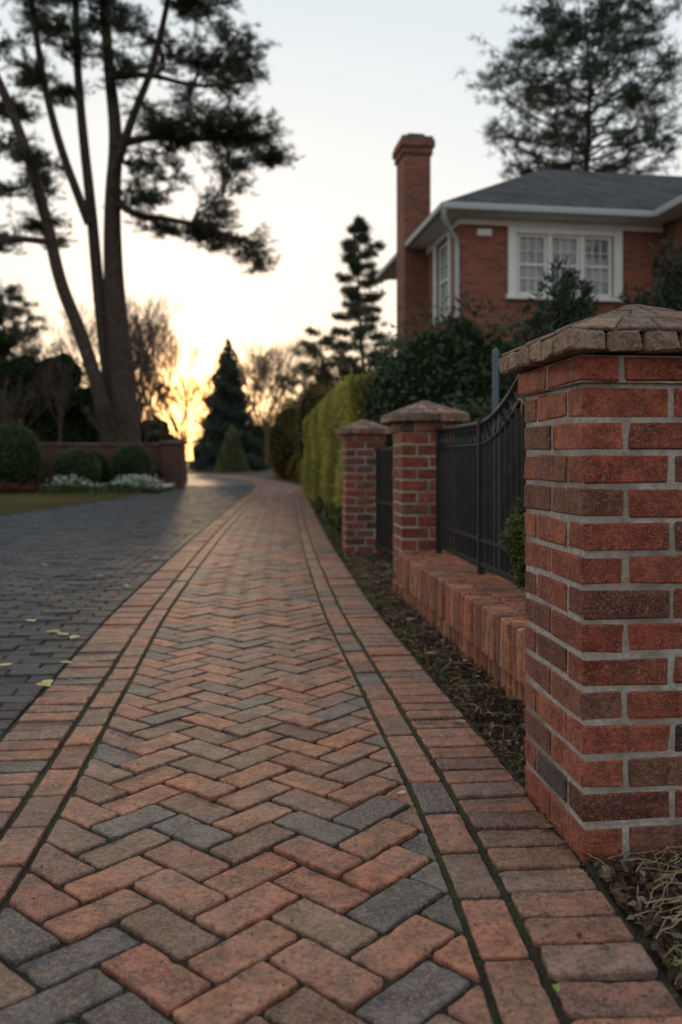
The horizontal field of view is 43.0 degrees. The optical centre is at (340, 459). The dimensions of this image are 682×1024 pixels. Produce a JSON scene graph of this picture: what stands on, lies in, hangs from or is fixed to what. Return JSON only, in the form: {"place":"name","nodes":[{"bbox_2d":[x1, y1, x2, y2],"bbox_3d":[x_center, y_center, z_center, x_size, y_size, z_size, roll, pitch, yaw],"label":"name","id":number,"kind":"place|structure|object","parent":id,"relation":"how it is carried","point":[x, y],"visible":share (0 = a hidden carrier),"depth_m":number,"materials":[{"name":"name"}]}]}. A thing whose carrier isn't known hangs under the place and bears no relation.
{"place":"outdoors","nodes":[
{"label":"outdoors","id":0,"kind":"place"},
{"bbox_2d":[0,487,175,515],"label":"lawn","id":1,"kind":"structure","parent":0,"point":[39,501],"depth_m":19.03,"materials":[{"name":"green plant"}]},
{"bbox_2d":[0,481,43,494],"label":"red bedding plants","id":2,"kind":"object","parent":1,"relation":"on","point":[6,488],"visible":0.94,"depth_m":22.48,"materials":[{"name":"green plant"}]},
{"bbox_2d":[0,377,44,430],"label":"bare shrub","id":3,"kind":"object","parent":1,"relation":"on","point":[5,401],"visible":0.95,"depth_m":30.43,"materials":[{"name":"brown plant"}]},
{"bbox_2d":[0,419,45,492],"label":"round topiary","id":4,"kind":"object","parent":1,"relation":"on","point":[21,462],"visible":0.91,"depth_m":23.53,"materials":[{"name":"green plant"}]},
{"bbox_2d":[0,277,69,421],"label":"pine tree","id":5,"kind":"object","parent":1,"relation":"on","point":[11,291],"visible":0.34,"depth_m":39.80,"materials":[{"name":"green plant"}]},
{"bbox_2d":[23,352,84,442],"bbox_3d":[-10.307,-1.473,31.412,2.244,4.965,2.941,0,0,-22],"label":"bare shrub","id":6,"kind":"object","parent":1,"relation":"on","point":[61,393],"visible":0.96,"depth_m":31.21,"materials":[{"name":"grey plant"}]},
{"bbox_2d":[48,445,102,484],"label":"round topiary","id":7,"kind":"object","parent":1,"relation":"on","point":[80,462],"visible":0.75,"depth_m":24.60,"materials":[{"name":"green plant"}]},
{"bbox_2d":[0,299,160,442],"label":"evergreen mass","id":8,"kind":"object","parent":1,"relation":"on","point":[77,427],"visible":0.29,"depth_m":32.23,"materials":[{"name":"green plant"}]},
{"bbox_2d":[32,430,167,484],"bbox_3d":[-8.324,-0.041,27.368,5.725,1.962,1.293,0,0,0],"label":"brown shrub","id":9,"kind":"object","parent":1,"relation":"on","point":[159,473],"visible":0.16,"depth_m":27.43,"materials":[{"name":"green plant"}]},
{"bbox_2d":[89,449,111,483],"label":"round topiary","id":10,"kind":"object","parent":1,"relation":"on","point":[101,457],"visible":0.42,"depth_m":26.81,"materials":[{"name":"green plant"}]},
{"bbox_2d":[31,481,173,494],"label":"ground cover","id":11,"kind":"object","parent":1,"relation":"on","point":[85,488],"visible":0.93,"depth_m":22.98,"materials":[{"name":"green plant"}]},
{"bbox_2d":[81,394,134,442],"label":"bare shrub","id":12,"kind":"object","parent":1,"relation":"on","point":[106,411],"visible":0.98,"depth_m":30.18,"materials":[{"name":"brown plant"}]},
{"bbox_2d":[43,474,175,489],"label":"white flowers","id":13,"kind":"object","parent":1,"relation":"on","point":[137,480],"visible":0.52,"depth_m":24.15,"materials":[{"name":"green plant"}]},
{"bbox_2d":[36,444,185,487],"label":"wall","id":14,"kind":"structure","parent":1,"relation":"on","point":[172,457],"depth_m":27.86,"materials":[{"name":"brick"}]},
{"bbox_2d":[39,440,187,445],"bbox_3d":[-8.981,-0.551,27.953,7.920,0.177,0.840,0,0,-4],"label":"coping","id":15,"kind":"object","parent":14,"relation":"on","point":[118,444],"visible":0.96,"depth_m":27.81,"materials":[{"name":"brick"}]},
{"bbox_2d":[53,426,193,474],"bbox_3d":[-8.464,-0.368,33.508,5.606,2.616,2.453,0,0,-22],"label":"brown shrub","id":16,"kind":"object","parent":1,"relation":"on","point":[165,437],"visible":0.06,"depth_m":33.96,"materials":[{"name":"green plant"}]},
{"bbox_2d":[106,440,154,482],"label":"round topiary","id":17,"kind":"object","parent":1,"relation":"on","point":[130,459],"visible":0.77,"depth_m":26.39,"materials":[{"name":"green plant"}]},
{"bbox_2d":[0,0,304,442],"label":"pine tree","id":18,"kind":"object","parent":1,"relation":"on","point":[110,379],"visible":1,"depth_m":30.43,"materials":[{"name":"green plant"}]},
{"bbox_2d":[0,475,254,738],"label":"driveway","id":19,"kind":"structure","parent":0,"point":[78,548],"depth_m":7.58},
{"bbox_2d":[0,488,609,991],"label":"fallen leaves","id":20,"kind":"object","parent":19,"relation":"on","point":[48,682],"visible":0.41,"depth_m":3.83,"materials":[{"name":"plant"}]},
{"bbox_2d":[187,461,276,477],"bbox_3d":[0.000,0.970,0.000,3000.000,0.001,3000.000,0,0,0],"label":"ground","id":21,"kind":"structure","parent":0,"point":[265,473],"depth_m":62.27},
{"bbox_2d":[3,304,53,389],"bbox_3d":[-13.737,-2.812,36.834,4.853,7.636,2.763,0,0,43],"label":"bare tree","id":22,"kind":"object","parent":21,"relation":"on","point":[28,333],"visible":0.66,"depth_m":36.21,"materials":[{"name":"brown plant"}]},
{"bbox_2d":[38,293,167,386],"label":"bare tree","id":23,"kind":"object","parent":21,"relation":"on","point":[90,334],"visible":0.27,"depth_m":66.45,"materials":[{"name":"brown plant"}]},
{"bbox_2d":[17,409,274,468],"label":"distant hedgerow","id":24,"kind":"object","parent":21,"relation":"on","point":[258,432],"visible":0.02,"depth_m":94.00,"materials":[{"name":"green plant"}]},
{"bbox_2d":[113,335,180,442],"bbox_3d":[-7.259,-1.862,32.328,2.429,5.740,3.623,0,0,0],"label":"bare tree","id":25,"kind":"object","parent":21,"relation":"on","point":[147,375],"visible":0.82,"depth_m":32.64,"materials":[{"name":"brown plant"}]},
{"bbox_2d":[129,312,169,436],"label":"bare tree","id":26,"kind":"object","parent":21,"relation":"on","point":[146,400],"visible":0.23,"depth_m":42.48,"materials":[{"name":"brown plant"}]},
{"bbox_2d":[126,292,181,422],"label":"bare tree","id":27,"kind":"object","parent":21,"relation":"on","point":[161,317],"visible":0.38,"depth_m":59.17,"materials":[{"name":"brown plant"}]},
{"bbox_2d":[128,301,183,437],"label":"bare tree","id":28,"kind":"object","parent":21,"relation":"on","point":[170,368],"visible":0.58,"depth_m":42.69,"materials":[{"name":"brown plant"}]},
{"bbox_2d":[131,320,199,481],"bbox_3d":[-7.374,-2.381,35.109,3.403,6.772,2.136,0,0,0],"label":"bare tree","id":29,"kind":"object","parent":21,"relation":"on","point":[159,390],"visible":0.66,"depth_m":35.39,"materials":[{"name":"brown plant"}]},
{"bbox_2d":[76,350,367,439],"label":"distant trees","id":30,"kind":"object","parent":21,"relation":"on","point":[190,401],"visible":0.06,"depth_m":107.08,"materials":[{"name":"brown plant"}]},
{"bbox_2d":[187,338,271,471],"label":"conifer tree","id":31,"kind":"object","parent":21,"relation":"on","point":[229,405],"visible":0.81,"depth_m":71.91,"materials":[{"name":"green plant"}]},
{"bbox_2d":[213,424,249,471],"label":"cone topiary","id":32,"kind":"object","parent":21,"relation":"on","point":[231,457],"visible":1,"depth_m":65.36,"materials":[{"name":"green plant"}]},
{"bbox_2d":[196,340,298,416],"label":"bare tree","id":33,"kind":"object","parent":21,"relation":"on","point":[255,386],"visible":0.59,"depth_m":79.54,"materials":[{"name":"brown plant"}]},
{"bbox_2d":[243,332,324,468],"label":"bare tree","id":34,"kind":"object","parent":21,"relation":"on","point":[281,364],"visible":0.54,"depth_m":87.91,"materials":[{"name":"brown plant"}]},
{"bbox_2d":[242,344,345,411],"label":"bare tree","id":35,"kind":"object","parent":21,"relation":"on","point":[287,374],"visible":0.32,"depth_m":80.08,"materials":[{"name":"brown plant"}]},
{"bbox_2d":[279,325,353,407],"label":"pine tree","id":36,"kind":"object","parent":21,"relation":"on","point":[311,348],"visible":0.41,"depth_m":43.67,"materials":[{"name":"green plant"}]},
{"bbox_2d":[307,358,333,393],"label":"conifer tree","id":37,"kind":"object","parent":21,"relation":"on","point":[320,377],"visible":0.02,"depth_m":59.65,"materials":[{"name":"green plant"}]},
{"bbox_2d":[320,213,396,392],"bbox_3d":[1.614,-5.157,40.024,5.263,12.336,5.442,0,0,0],"label":"pine tree","id":38,"kind":"object","parent":21,"relation":"on","point":[355,296],"visible":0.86,"depth_m":39.52,"materials":[{"name":"green plant"}]},
{"bbox_2d":[392,138,434,352],"bbox_3d":[1.571,-2.905,18.642,0.760,7.710,1.300,0,0,-9],"label":"chimney","id":39,"kind":"object","parent":21,"relation":"on","point":[411,157],"visible":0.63,"depth_m":18.30,"materials":[{"name":"brick"}]},
{"bbox_2d":[394,133,433,148],"bbox_3d":[1.557,-6.851,18.665,0.680,0.177,0.850,0,0,-9],"label":"chimney cap","id":40,"kind":"object","parent":39,"relation":"attached to","point":[416,135],"visible":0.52,"depth_m":18.26,"materials":[{"name":"grey concrete"}]},
{"bbox_2d":[428,217,681,344],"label":"walls","id":41,"kind":"structure","parent":21,"relation":"on","point":[484,266],"depth_m":16.08,"materials":[{"name":"brick"}]},
{"bbox_2d":[441,208,459,317],"bbox_3d":[1.967,-1.793,15.671,0.127,5.387,0.606,0,0,34],"label":"downspout","id":42,"kind":"object","parent":41,"relation":"attached to","point":[449,229],"visible":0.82,"depth_m":15.84,"materials":[{"name":"grey metal"}]},
{"bbox_2d":[433,226,625,326],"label":"window frames","id":43,"kind":"structure","parent":41,"relation":"attached to","point":[548,235],"depth_m":16.31,"materials":[{"name":"white wood"}]},
{"bbox_2d":[442,238,607,314],"bbox_3d":[3.423,-3.550,16.622,3.241,1.405,0.863,0,0,20],"label":"window glass","id":44,"kind":"object","parent":43,"relation":"in","point":[604,261],"visible":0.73,"depth_m":16.36,"materials":[{"name":"glass"}]},
{"bbox_2d":[380,205,681,279],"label":"soffit and trim","id":45,"kind":"structure","parent":41,"relation":"attached to","point":[432,235],"depth_m":16.15,"materials":[{"name":"white paint"}]},
{"bbox_2d":[376,195,681,279],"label":"gutters","id":46,"kind":"object","parent":45,"relation":"attached to","point":[533,209],"visible":0.97,"depth_m":15.74,"materials":[{"name":"grey metal"}]},
{"bbox_2d":[446,169,681,225],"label":"roof","id":47,"kind":"structure","parent":41,"relation":"on","point":[581,189],"depth_m":17.16,"materials":[{"name":"grey tile"}]},
{"bbox_2d":[454,0,681,180],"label":"pine tree","id":48,"kind":"object","parent":21,"relation":"on","point":[549,46],"visible":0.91,"depth_m":33.73,"materials":[{"name":"green plant"}]},
{"bbox_2d":[0,474,681,1023],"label":"brick path","id":49,"kind":"structure","parent":0,"point":[334,784],"depth_m":2.07,"materials":[{"name":"red brick"}]},
{"bbox_2d":[0,0,681,460],"label":"sky","id":50,"kind":"structure","parent":0,"point":[351,78],"materials":[{"name":"white"}]},
{"bbox_2d":[258,477,681,998],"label":"garden bed soil","id":51,"kind":"structure","parent":0,"point":[638,929],"depth_m":3.11,"materials":[{"name":"brown soil"}]},
{"bbox_2d":[265,401,300,479],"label":"egg topiary","id":52,"kind":"object","parent":51,"relation":"on","point":[282,439],"visible":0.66,"depth_m":40.35,"materials":[{"name":"green plant"}]},
{"bbox_2d":[285,455,302,482],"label":"shrub","id":53,"kind":"object","parent":51,"relation":"on","point":[294,472],"visible":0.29,"depth_m":36.66,"materials":[{"name":"brown plant"}]},
{"bbox_2d":[290,379,336,465],"bbox_3d":[-0.519,-1.235,33.100,2.480,4.327,8.556,0,0,-7],"label":"copper shrub","id":54,"kind":"object","parent":51,"relation":"on","point":[310,402],"visible":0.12,"depth_m":35.72,"materials":[{"name":"brown plant"}]},
{"bbox_2d":[312,495,341,537],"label":"edging plants","id":55,"kind":"object","parent":51,"relation":"on","point":[332,514],"visible":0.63,"depth_m":11.44,"materials":[{"name":"green plant"}]},
{"bbox_2d":[298,370,375,508],"bbox_3d":[0.410,-0.191,17.948,2.149,2.259,12.970,0,0,-5],"label":"clipped hedge","id":56,"kind":"object","parent":51,"relation":"on","point":[338,407],"visible":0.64,"depth_m":14.49,"materials":[{"name":"green plant"}]},
{"bbox_2d":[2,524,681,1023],"bbox_3d":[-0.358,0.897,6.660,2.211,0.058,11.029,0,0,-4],"label":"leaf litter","id":57,"kind":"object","parent":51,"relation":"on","point":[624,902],"visible":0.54,"depth_m":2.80,"materials":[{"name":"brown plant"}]},
{"bbox_2d":[340,435,386,554],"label":"shaft bricks","id":58,"kind":"object","parent":51,"relation":"on","point":[358,493],"visible":0.74,"depth_m":8.31,"materials":[{"name":"red brick"}]},
{"bbox_2d":[342,434,385,555],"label":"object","id":59,"kind":"object","parent":51,"relation":"on","point":[355,472],"visible":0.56,"depth_m":8.32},
{"bbox_2d":[336,419,389,429],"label":"cap tiles","id":60,"kind":"object","parent":59,"relation":"on","point":[359,423],"visible":0.86,"depth_m":8.32,"materials":[{"name":"stone"}]},
{"bbox_2d":[336,429,391,435],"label":"cap slab","id":61,"kind":"structure","parent":59,"relation":"on","point":[362,431],"depth_m":8.26,"materials":[{"name":"stone"}]},
{"bbox_2d":[348,331,421,376],"bbox_3d":[1.039,-0.651,15.794,1.777,3.182,4.068,0,0,-12],"label":"evergreen shrub","id":62,"kind":"object","parent":51,"relation":"on","point":[398,338],"visible":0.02,"depth_m":14.85,"materials":[{"name":"green plant"}]},
{"bbox_2d":[390,422,458,599],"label":"shaft bricks","id":63,"kind":"object","parent":51,"relation":"on","point":[412,486],"visible":0.55,"depth_m":5.63,"materials":[{"name":"red brick"}]},
{"bbox_2d":[391,422,457,586],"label":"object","id":64,"kind":"object","parent":51,"relation":"on","point":[417,492],"visible":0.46,"depth_m":5.64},
{"bbox_2d":[374,446,392,557],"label":"iron gate","id":65,"kind":"structure","parent":64,"relation":"attached to","point":[387,502],"depth_m":7.80,"materials":[{"name":"black metal"}]},
{"bbox_2d":[380,414,469,423],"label":"cap slab","id":66,"kind":"structure","parent":64,"relation":"on","point":[398,418],"depth_m":5.58,"materials":[{"name":"stone"}]},
{"bbox_2d":[387,403,467,415],"bbox_3d":[0.555,-0.345,5.818,0.496,0.100,0.496,0,0,-6],"label":"cap mortar","id":67,"kind":"object","parent":66,"relation":"on","point":[408,413],"visible":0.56,"depth_m":5.57,"materials":[{"name":"grey concrete"}]},
{"bbox_2d":[381,400,468,416],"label":"cap tiles","id":68,"kind":"object","parent":64,"relation":"on","point":[417,407],"visible":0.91,"depth_m":5.63,"materials":[{"name":"brown stone"}]},
{"bbox_2d":[396,552,525,711],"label":"wall bricks","id":69,"kind":"object","parent":51,"relation":"on","point":[466,607],"depth_m":3.95,"materials":[{"name":"red brick"}]},
{"bbox_2d":[435,374,525,583],"bbox_3d":[0.796,0.101,4.022,0.039,0.999,3.240,0,0,-6],"label":"iron fence","id":70,"kind":"object","parent":69,"relation":"on","point":[480,543],"visible":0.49,"depth_m":4.55,"materials":[{"name":"black metal"}]},
{"bbox_2d":[498,496,525,594],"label":"boxwood shrub","id":71,"kind":"object","parent":69,"relation":"on","point":[514,536],"visible":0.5,"depth_m":3.76,"materials":[{"name":"green plant"}]},
{"bbox_2d":[411,594,523,715],"bbox_3d":[0.717,0.785,4.003,0.278,0.330,3.260,0,0,-6],"label":"wall mortar","id":72,"kind":"object","parent":51,"relation":"on","point":[487,672],"depth_m":3.37,"materials":[{"name":"grey concrete"}]},
{"bbox_2d":[357,278,610,552],"bbox_3d":[1.902,-0.630,9.139,3.506,3.141,5.379,0,0,0],"label":"laurel bush","id":73,"kind":"object","parent":51,"relation":"on","point":[450,365],"visible":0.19,"depth_m":9.59,"materials":[{"name":"green plant"}]},
{"bbox_2d":[492,348,498,575],"bbox_3d":[1.070,0.087,6.000,0.042,1.725,0.044,0,0,0],"label":"metal post","id":74,"kind":"object","parent":51,"relation":"on","point":[495,379],"visible":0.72,"depth_m":5.99,"materials":[{"name":"grey metal"}]},
{"bbox_2d":[345,554,681,984],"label":"dry straw","id":75,"kind":"object","parent":51,"relation":"on","point":[657,886],"visible":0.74,"depth_m":1.91,"materials":[{"name":"brown plant"}]},
{"bbox_2d":[487,254,601,471],"bbox_3d":[1.756,-0.622,7.017,1.127,2.043,1.059,0,0,0],"label":"yew shrub","id":76,"kind":"object","parent":51,"relation":"on","point":[545,321],"visible":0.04,"depth_m":6.88,"materials":[{"name":"green plant"}]},
{"bbox_2d":[518,356,681,862],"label":"shaft bricks","id":77,"kind":"object","parent":51,"relation":"on","point":[650,503],"visible":0.8,"depth_m":1.97,"materials":[{"name":"red brick"}]},
{"bbox_2d":[520,354,681,866],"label":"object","id":78,"kind":"object","parent":51,"relation":"on","point":[626,584],"visible":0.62,"depth_m":1.97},
{"bbox_2d":[498,328,681,374],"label":"cap slab","id":79,"kind":"structure","parent":78,"relation":"on","point":[568,343],"depth_m":1.92,"materials":[{"name":"brown stone"}]},
{"bbox_2d":[517,312,681,351],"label":"cap mortar","id":80,"kind":"object","parent":79,"relation":"on","point":[616,329],"visible":0.14,"depth_m":1.93,"materials":[{"name":"grey concrete"}]},
{"bbox_2d":[501,304,681,356],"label":"cap tiles","id":81,"kind":"object","parent":78,"relation":"on","point":[644,317],"visible":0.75,"depth_m":1.99,"materials":[{"name":"stone"}]},
{"bbox_2d":[614,233,681,310],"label":"yew shrub","id":82,"kind":"object","parent":51,"relation":"on","point":[669,293],"visible":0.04,"depth_m":7.72,"materials":[{"name":"green plant"}]}
]}

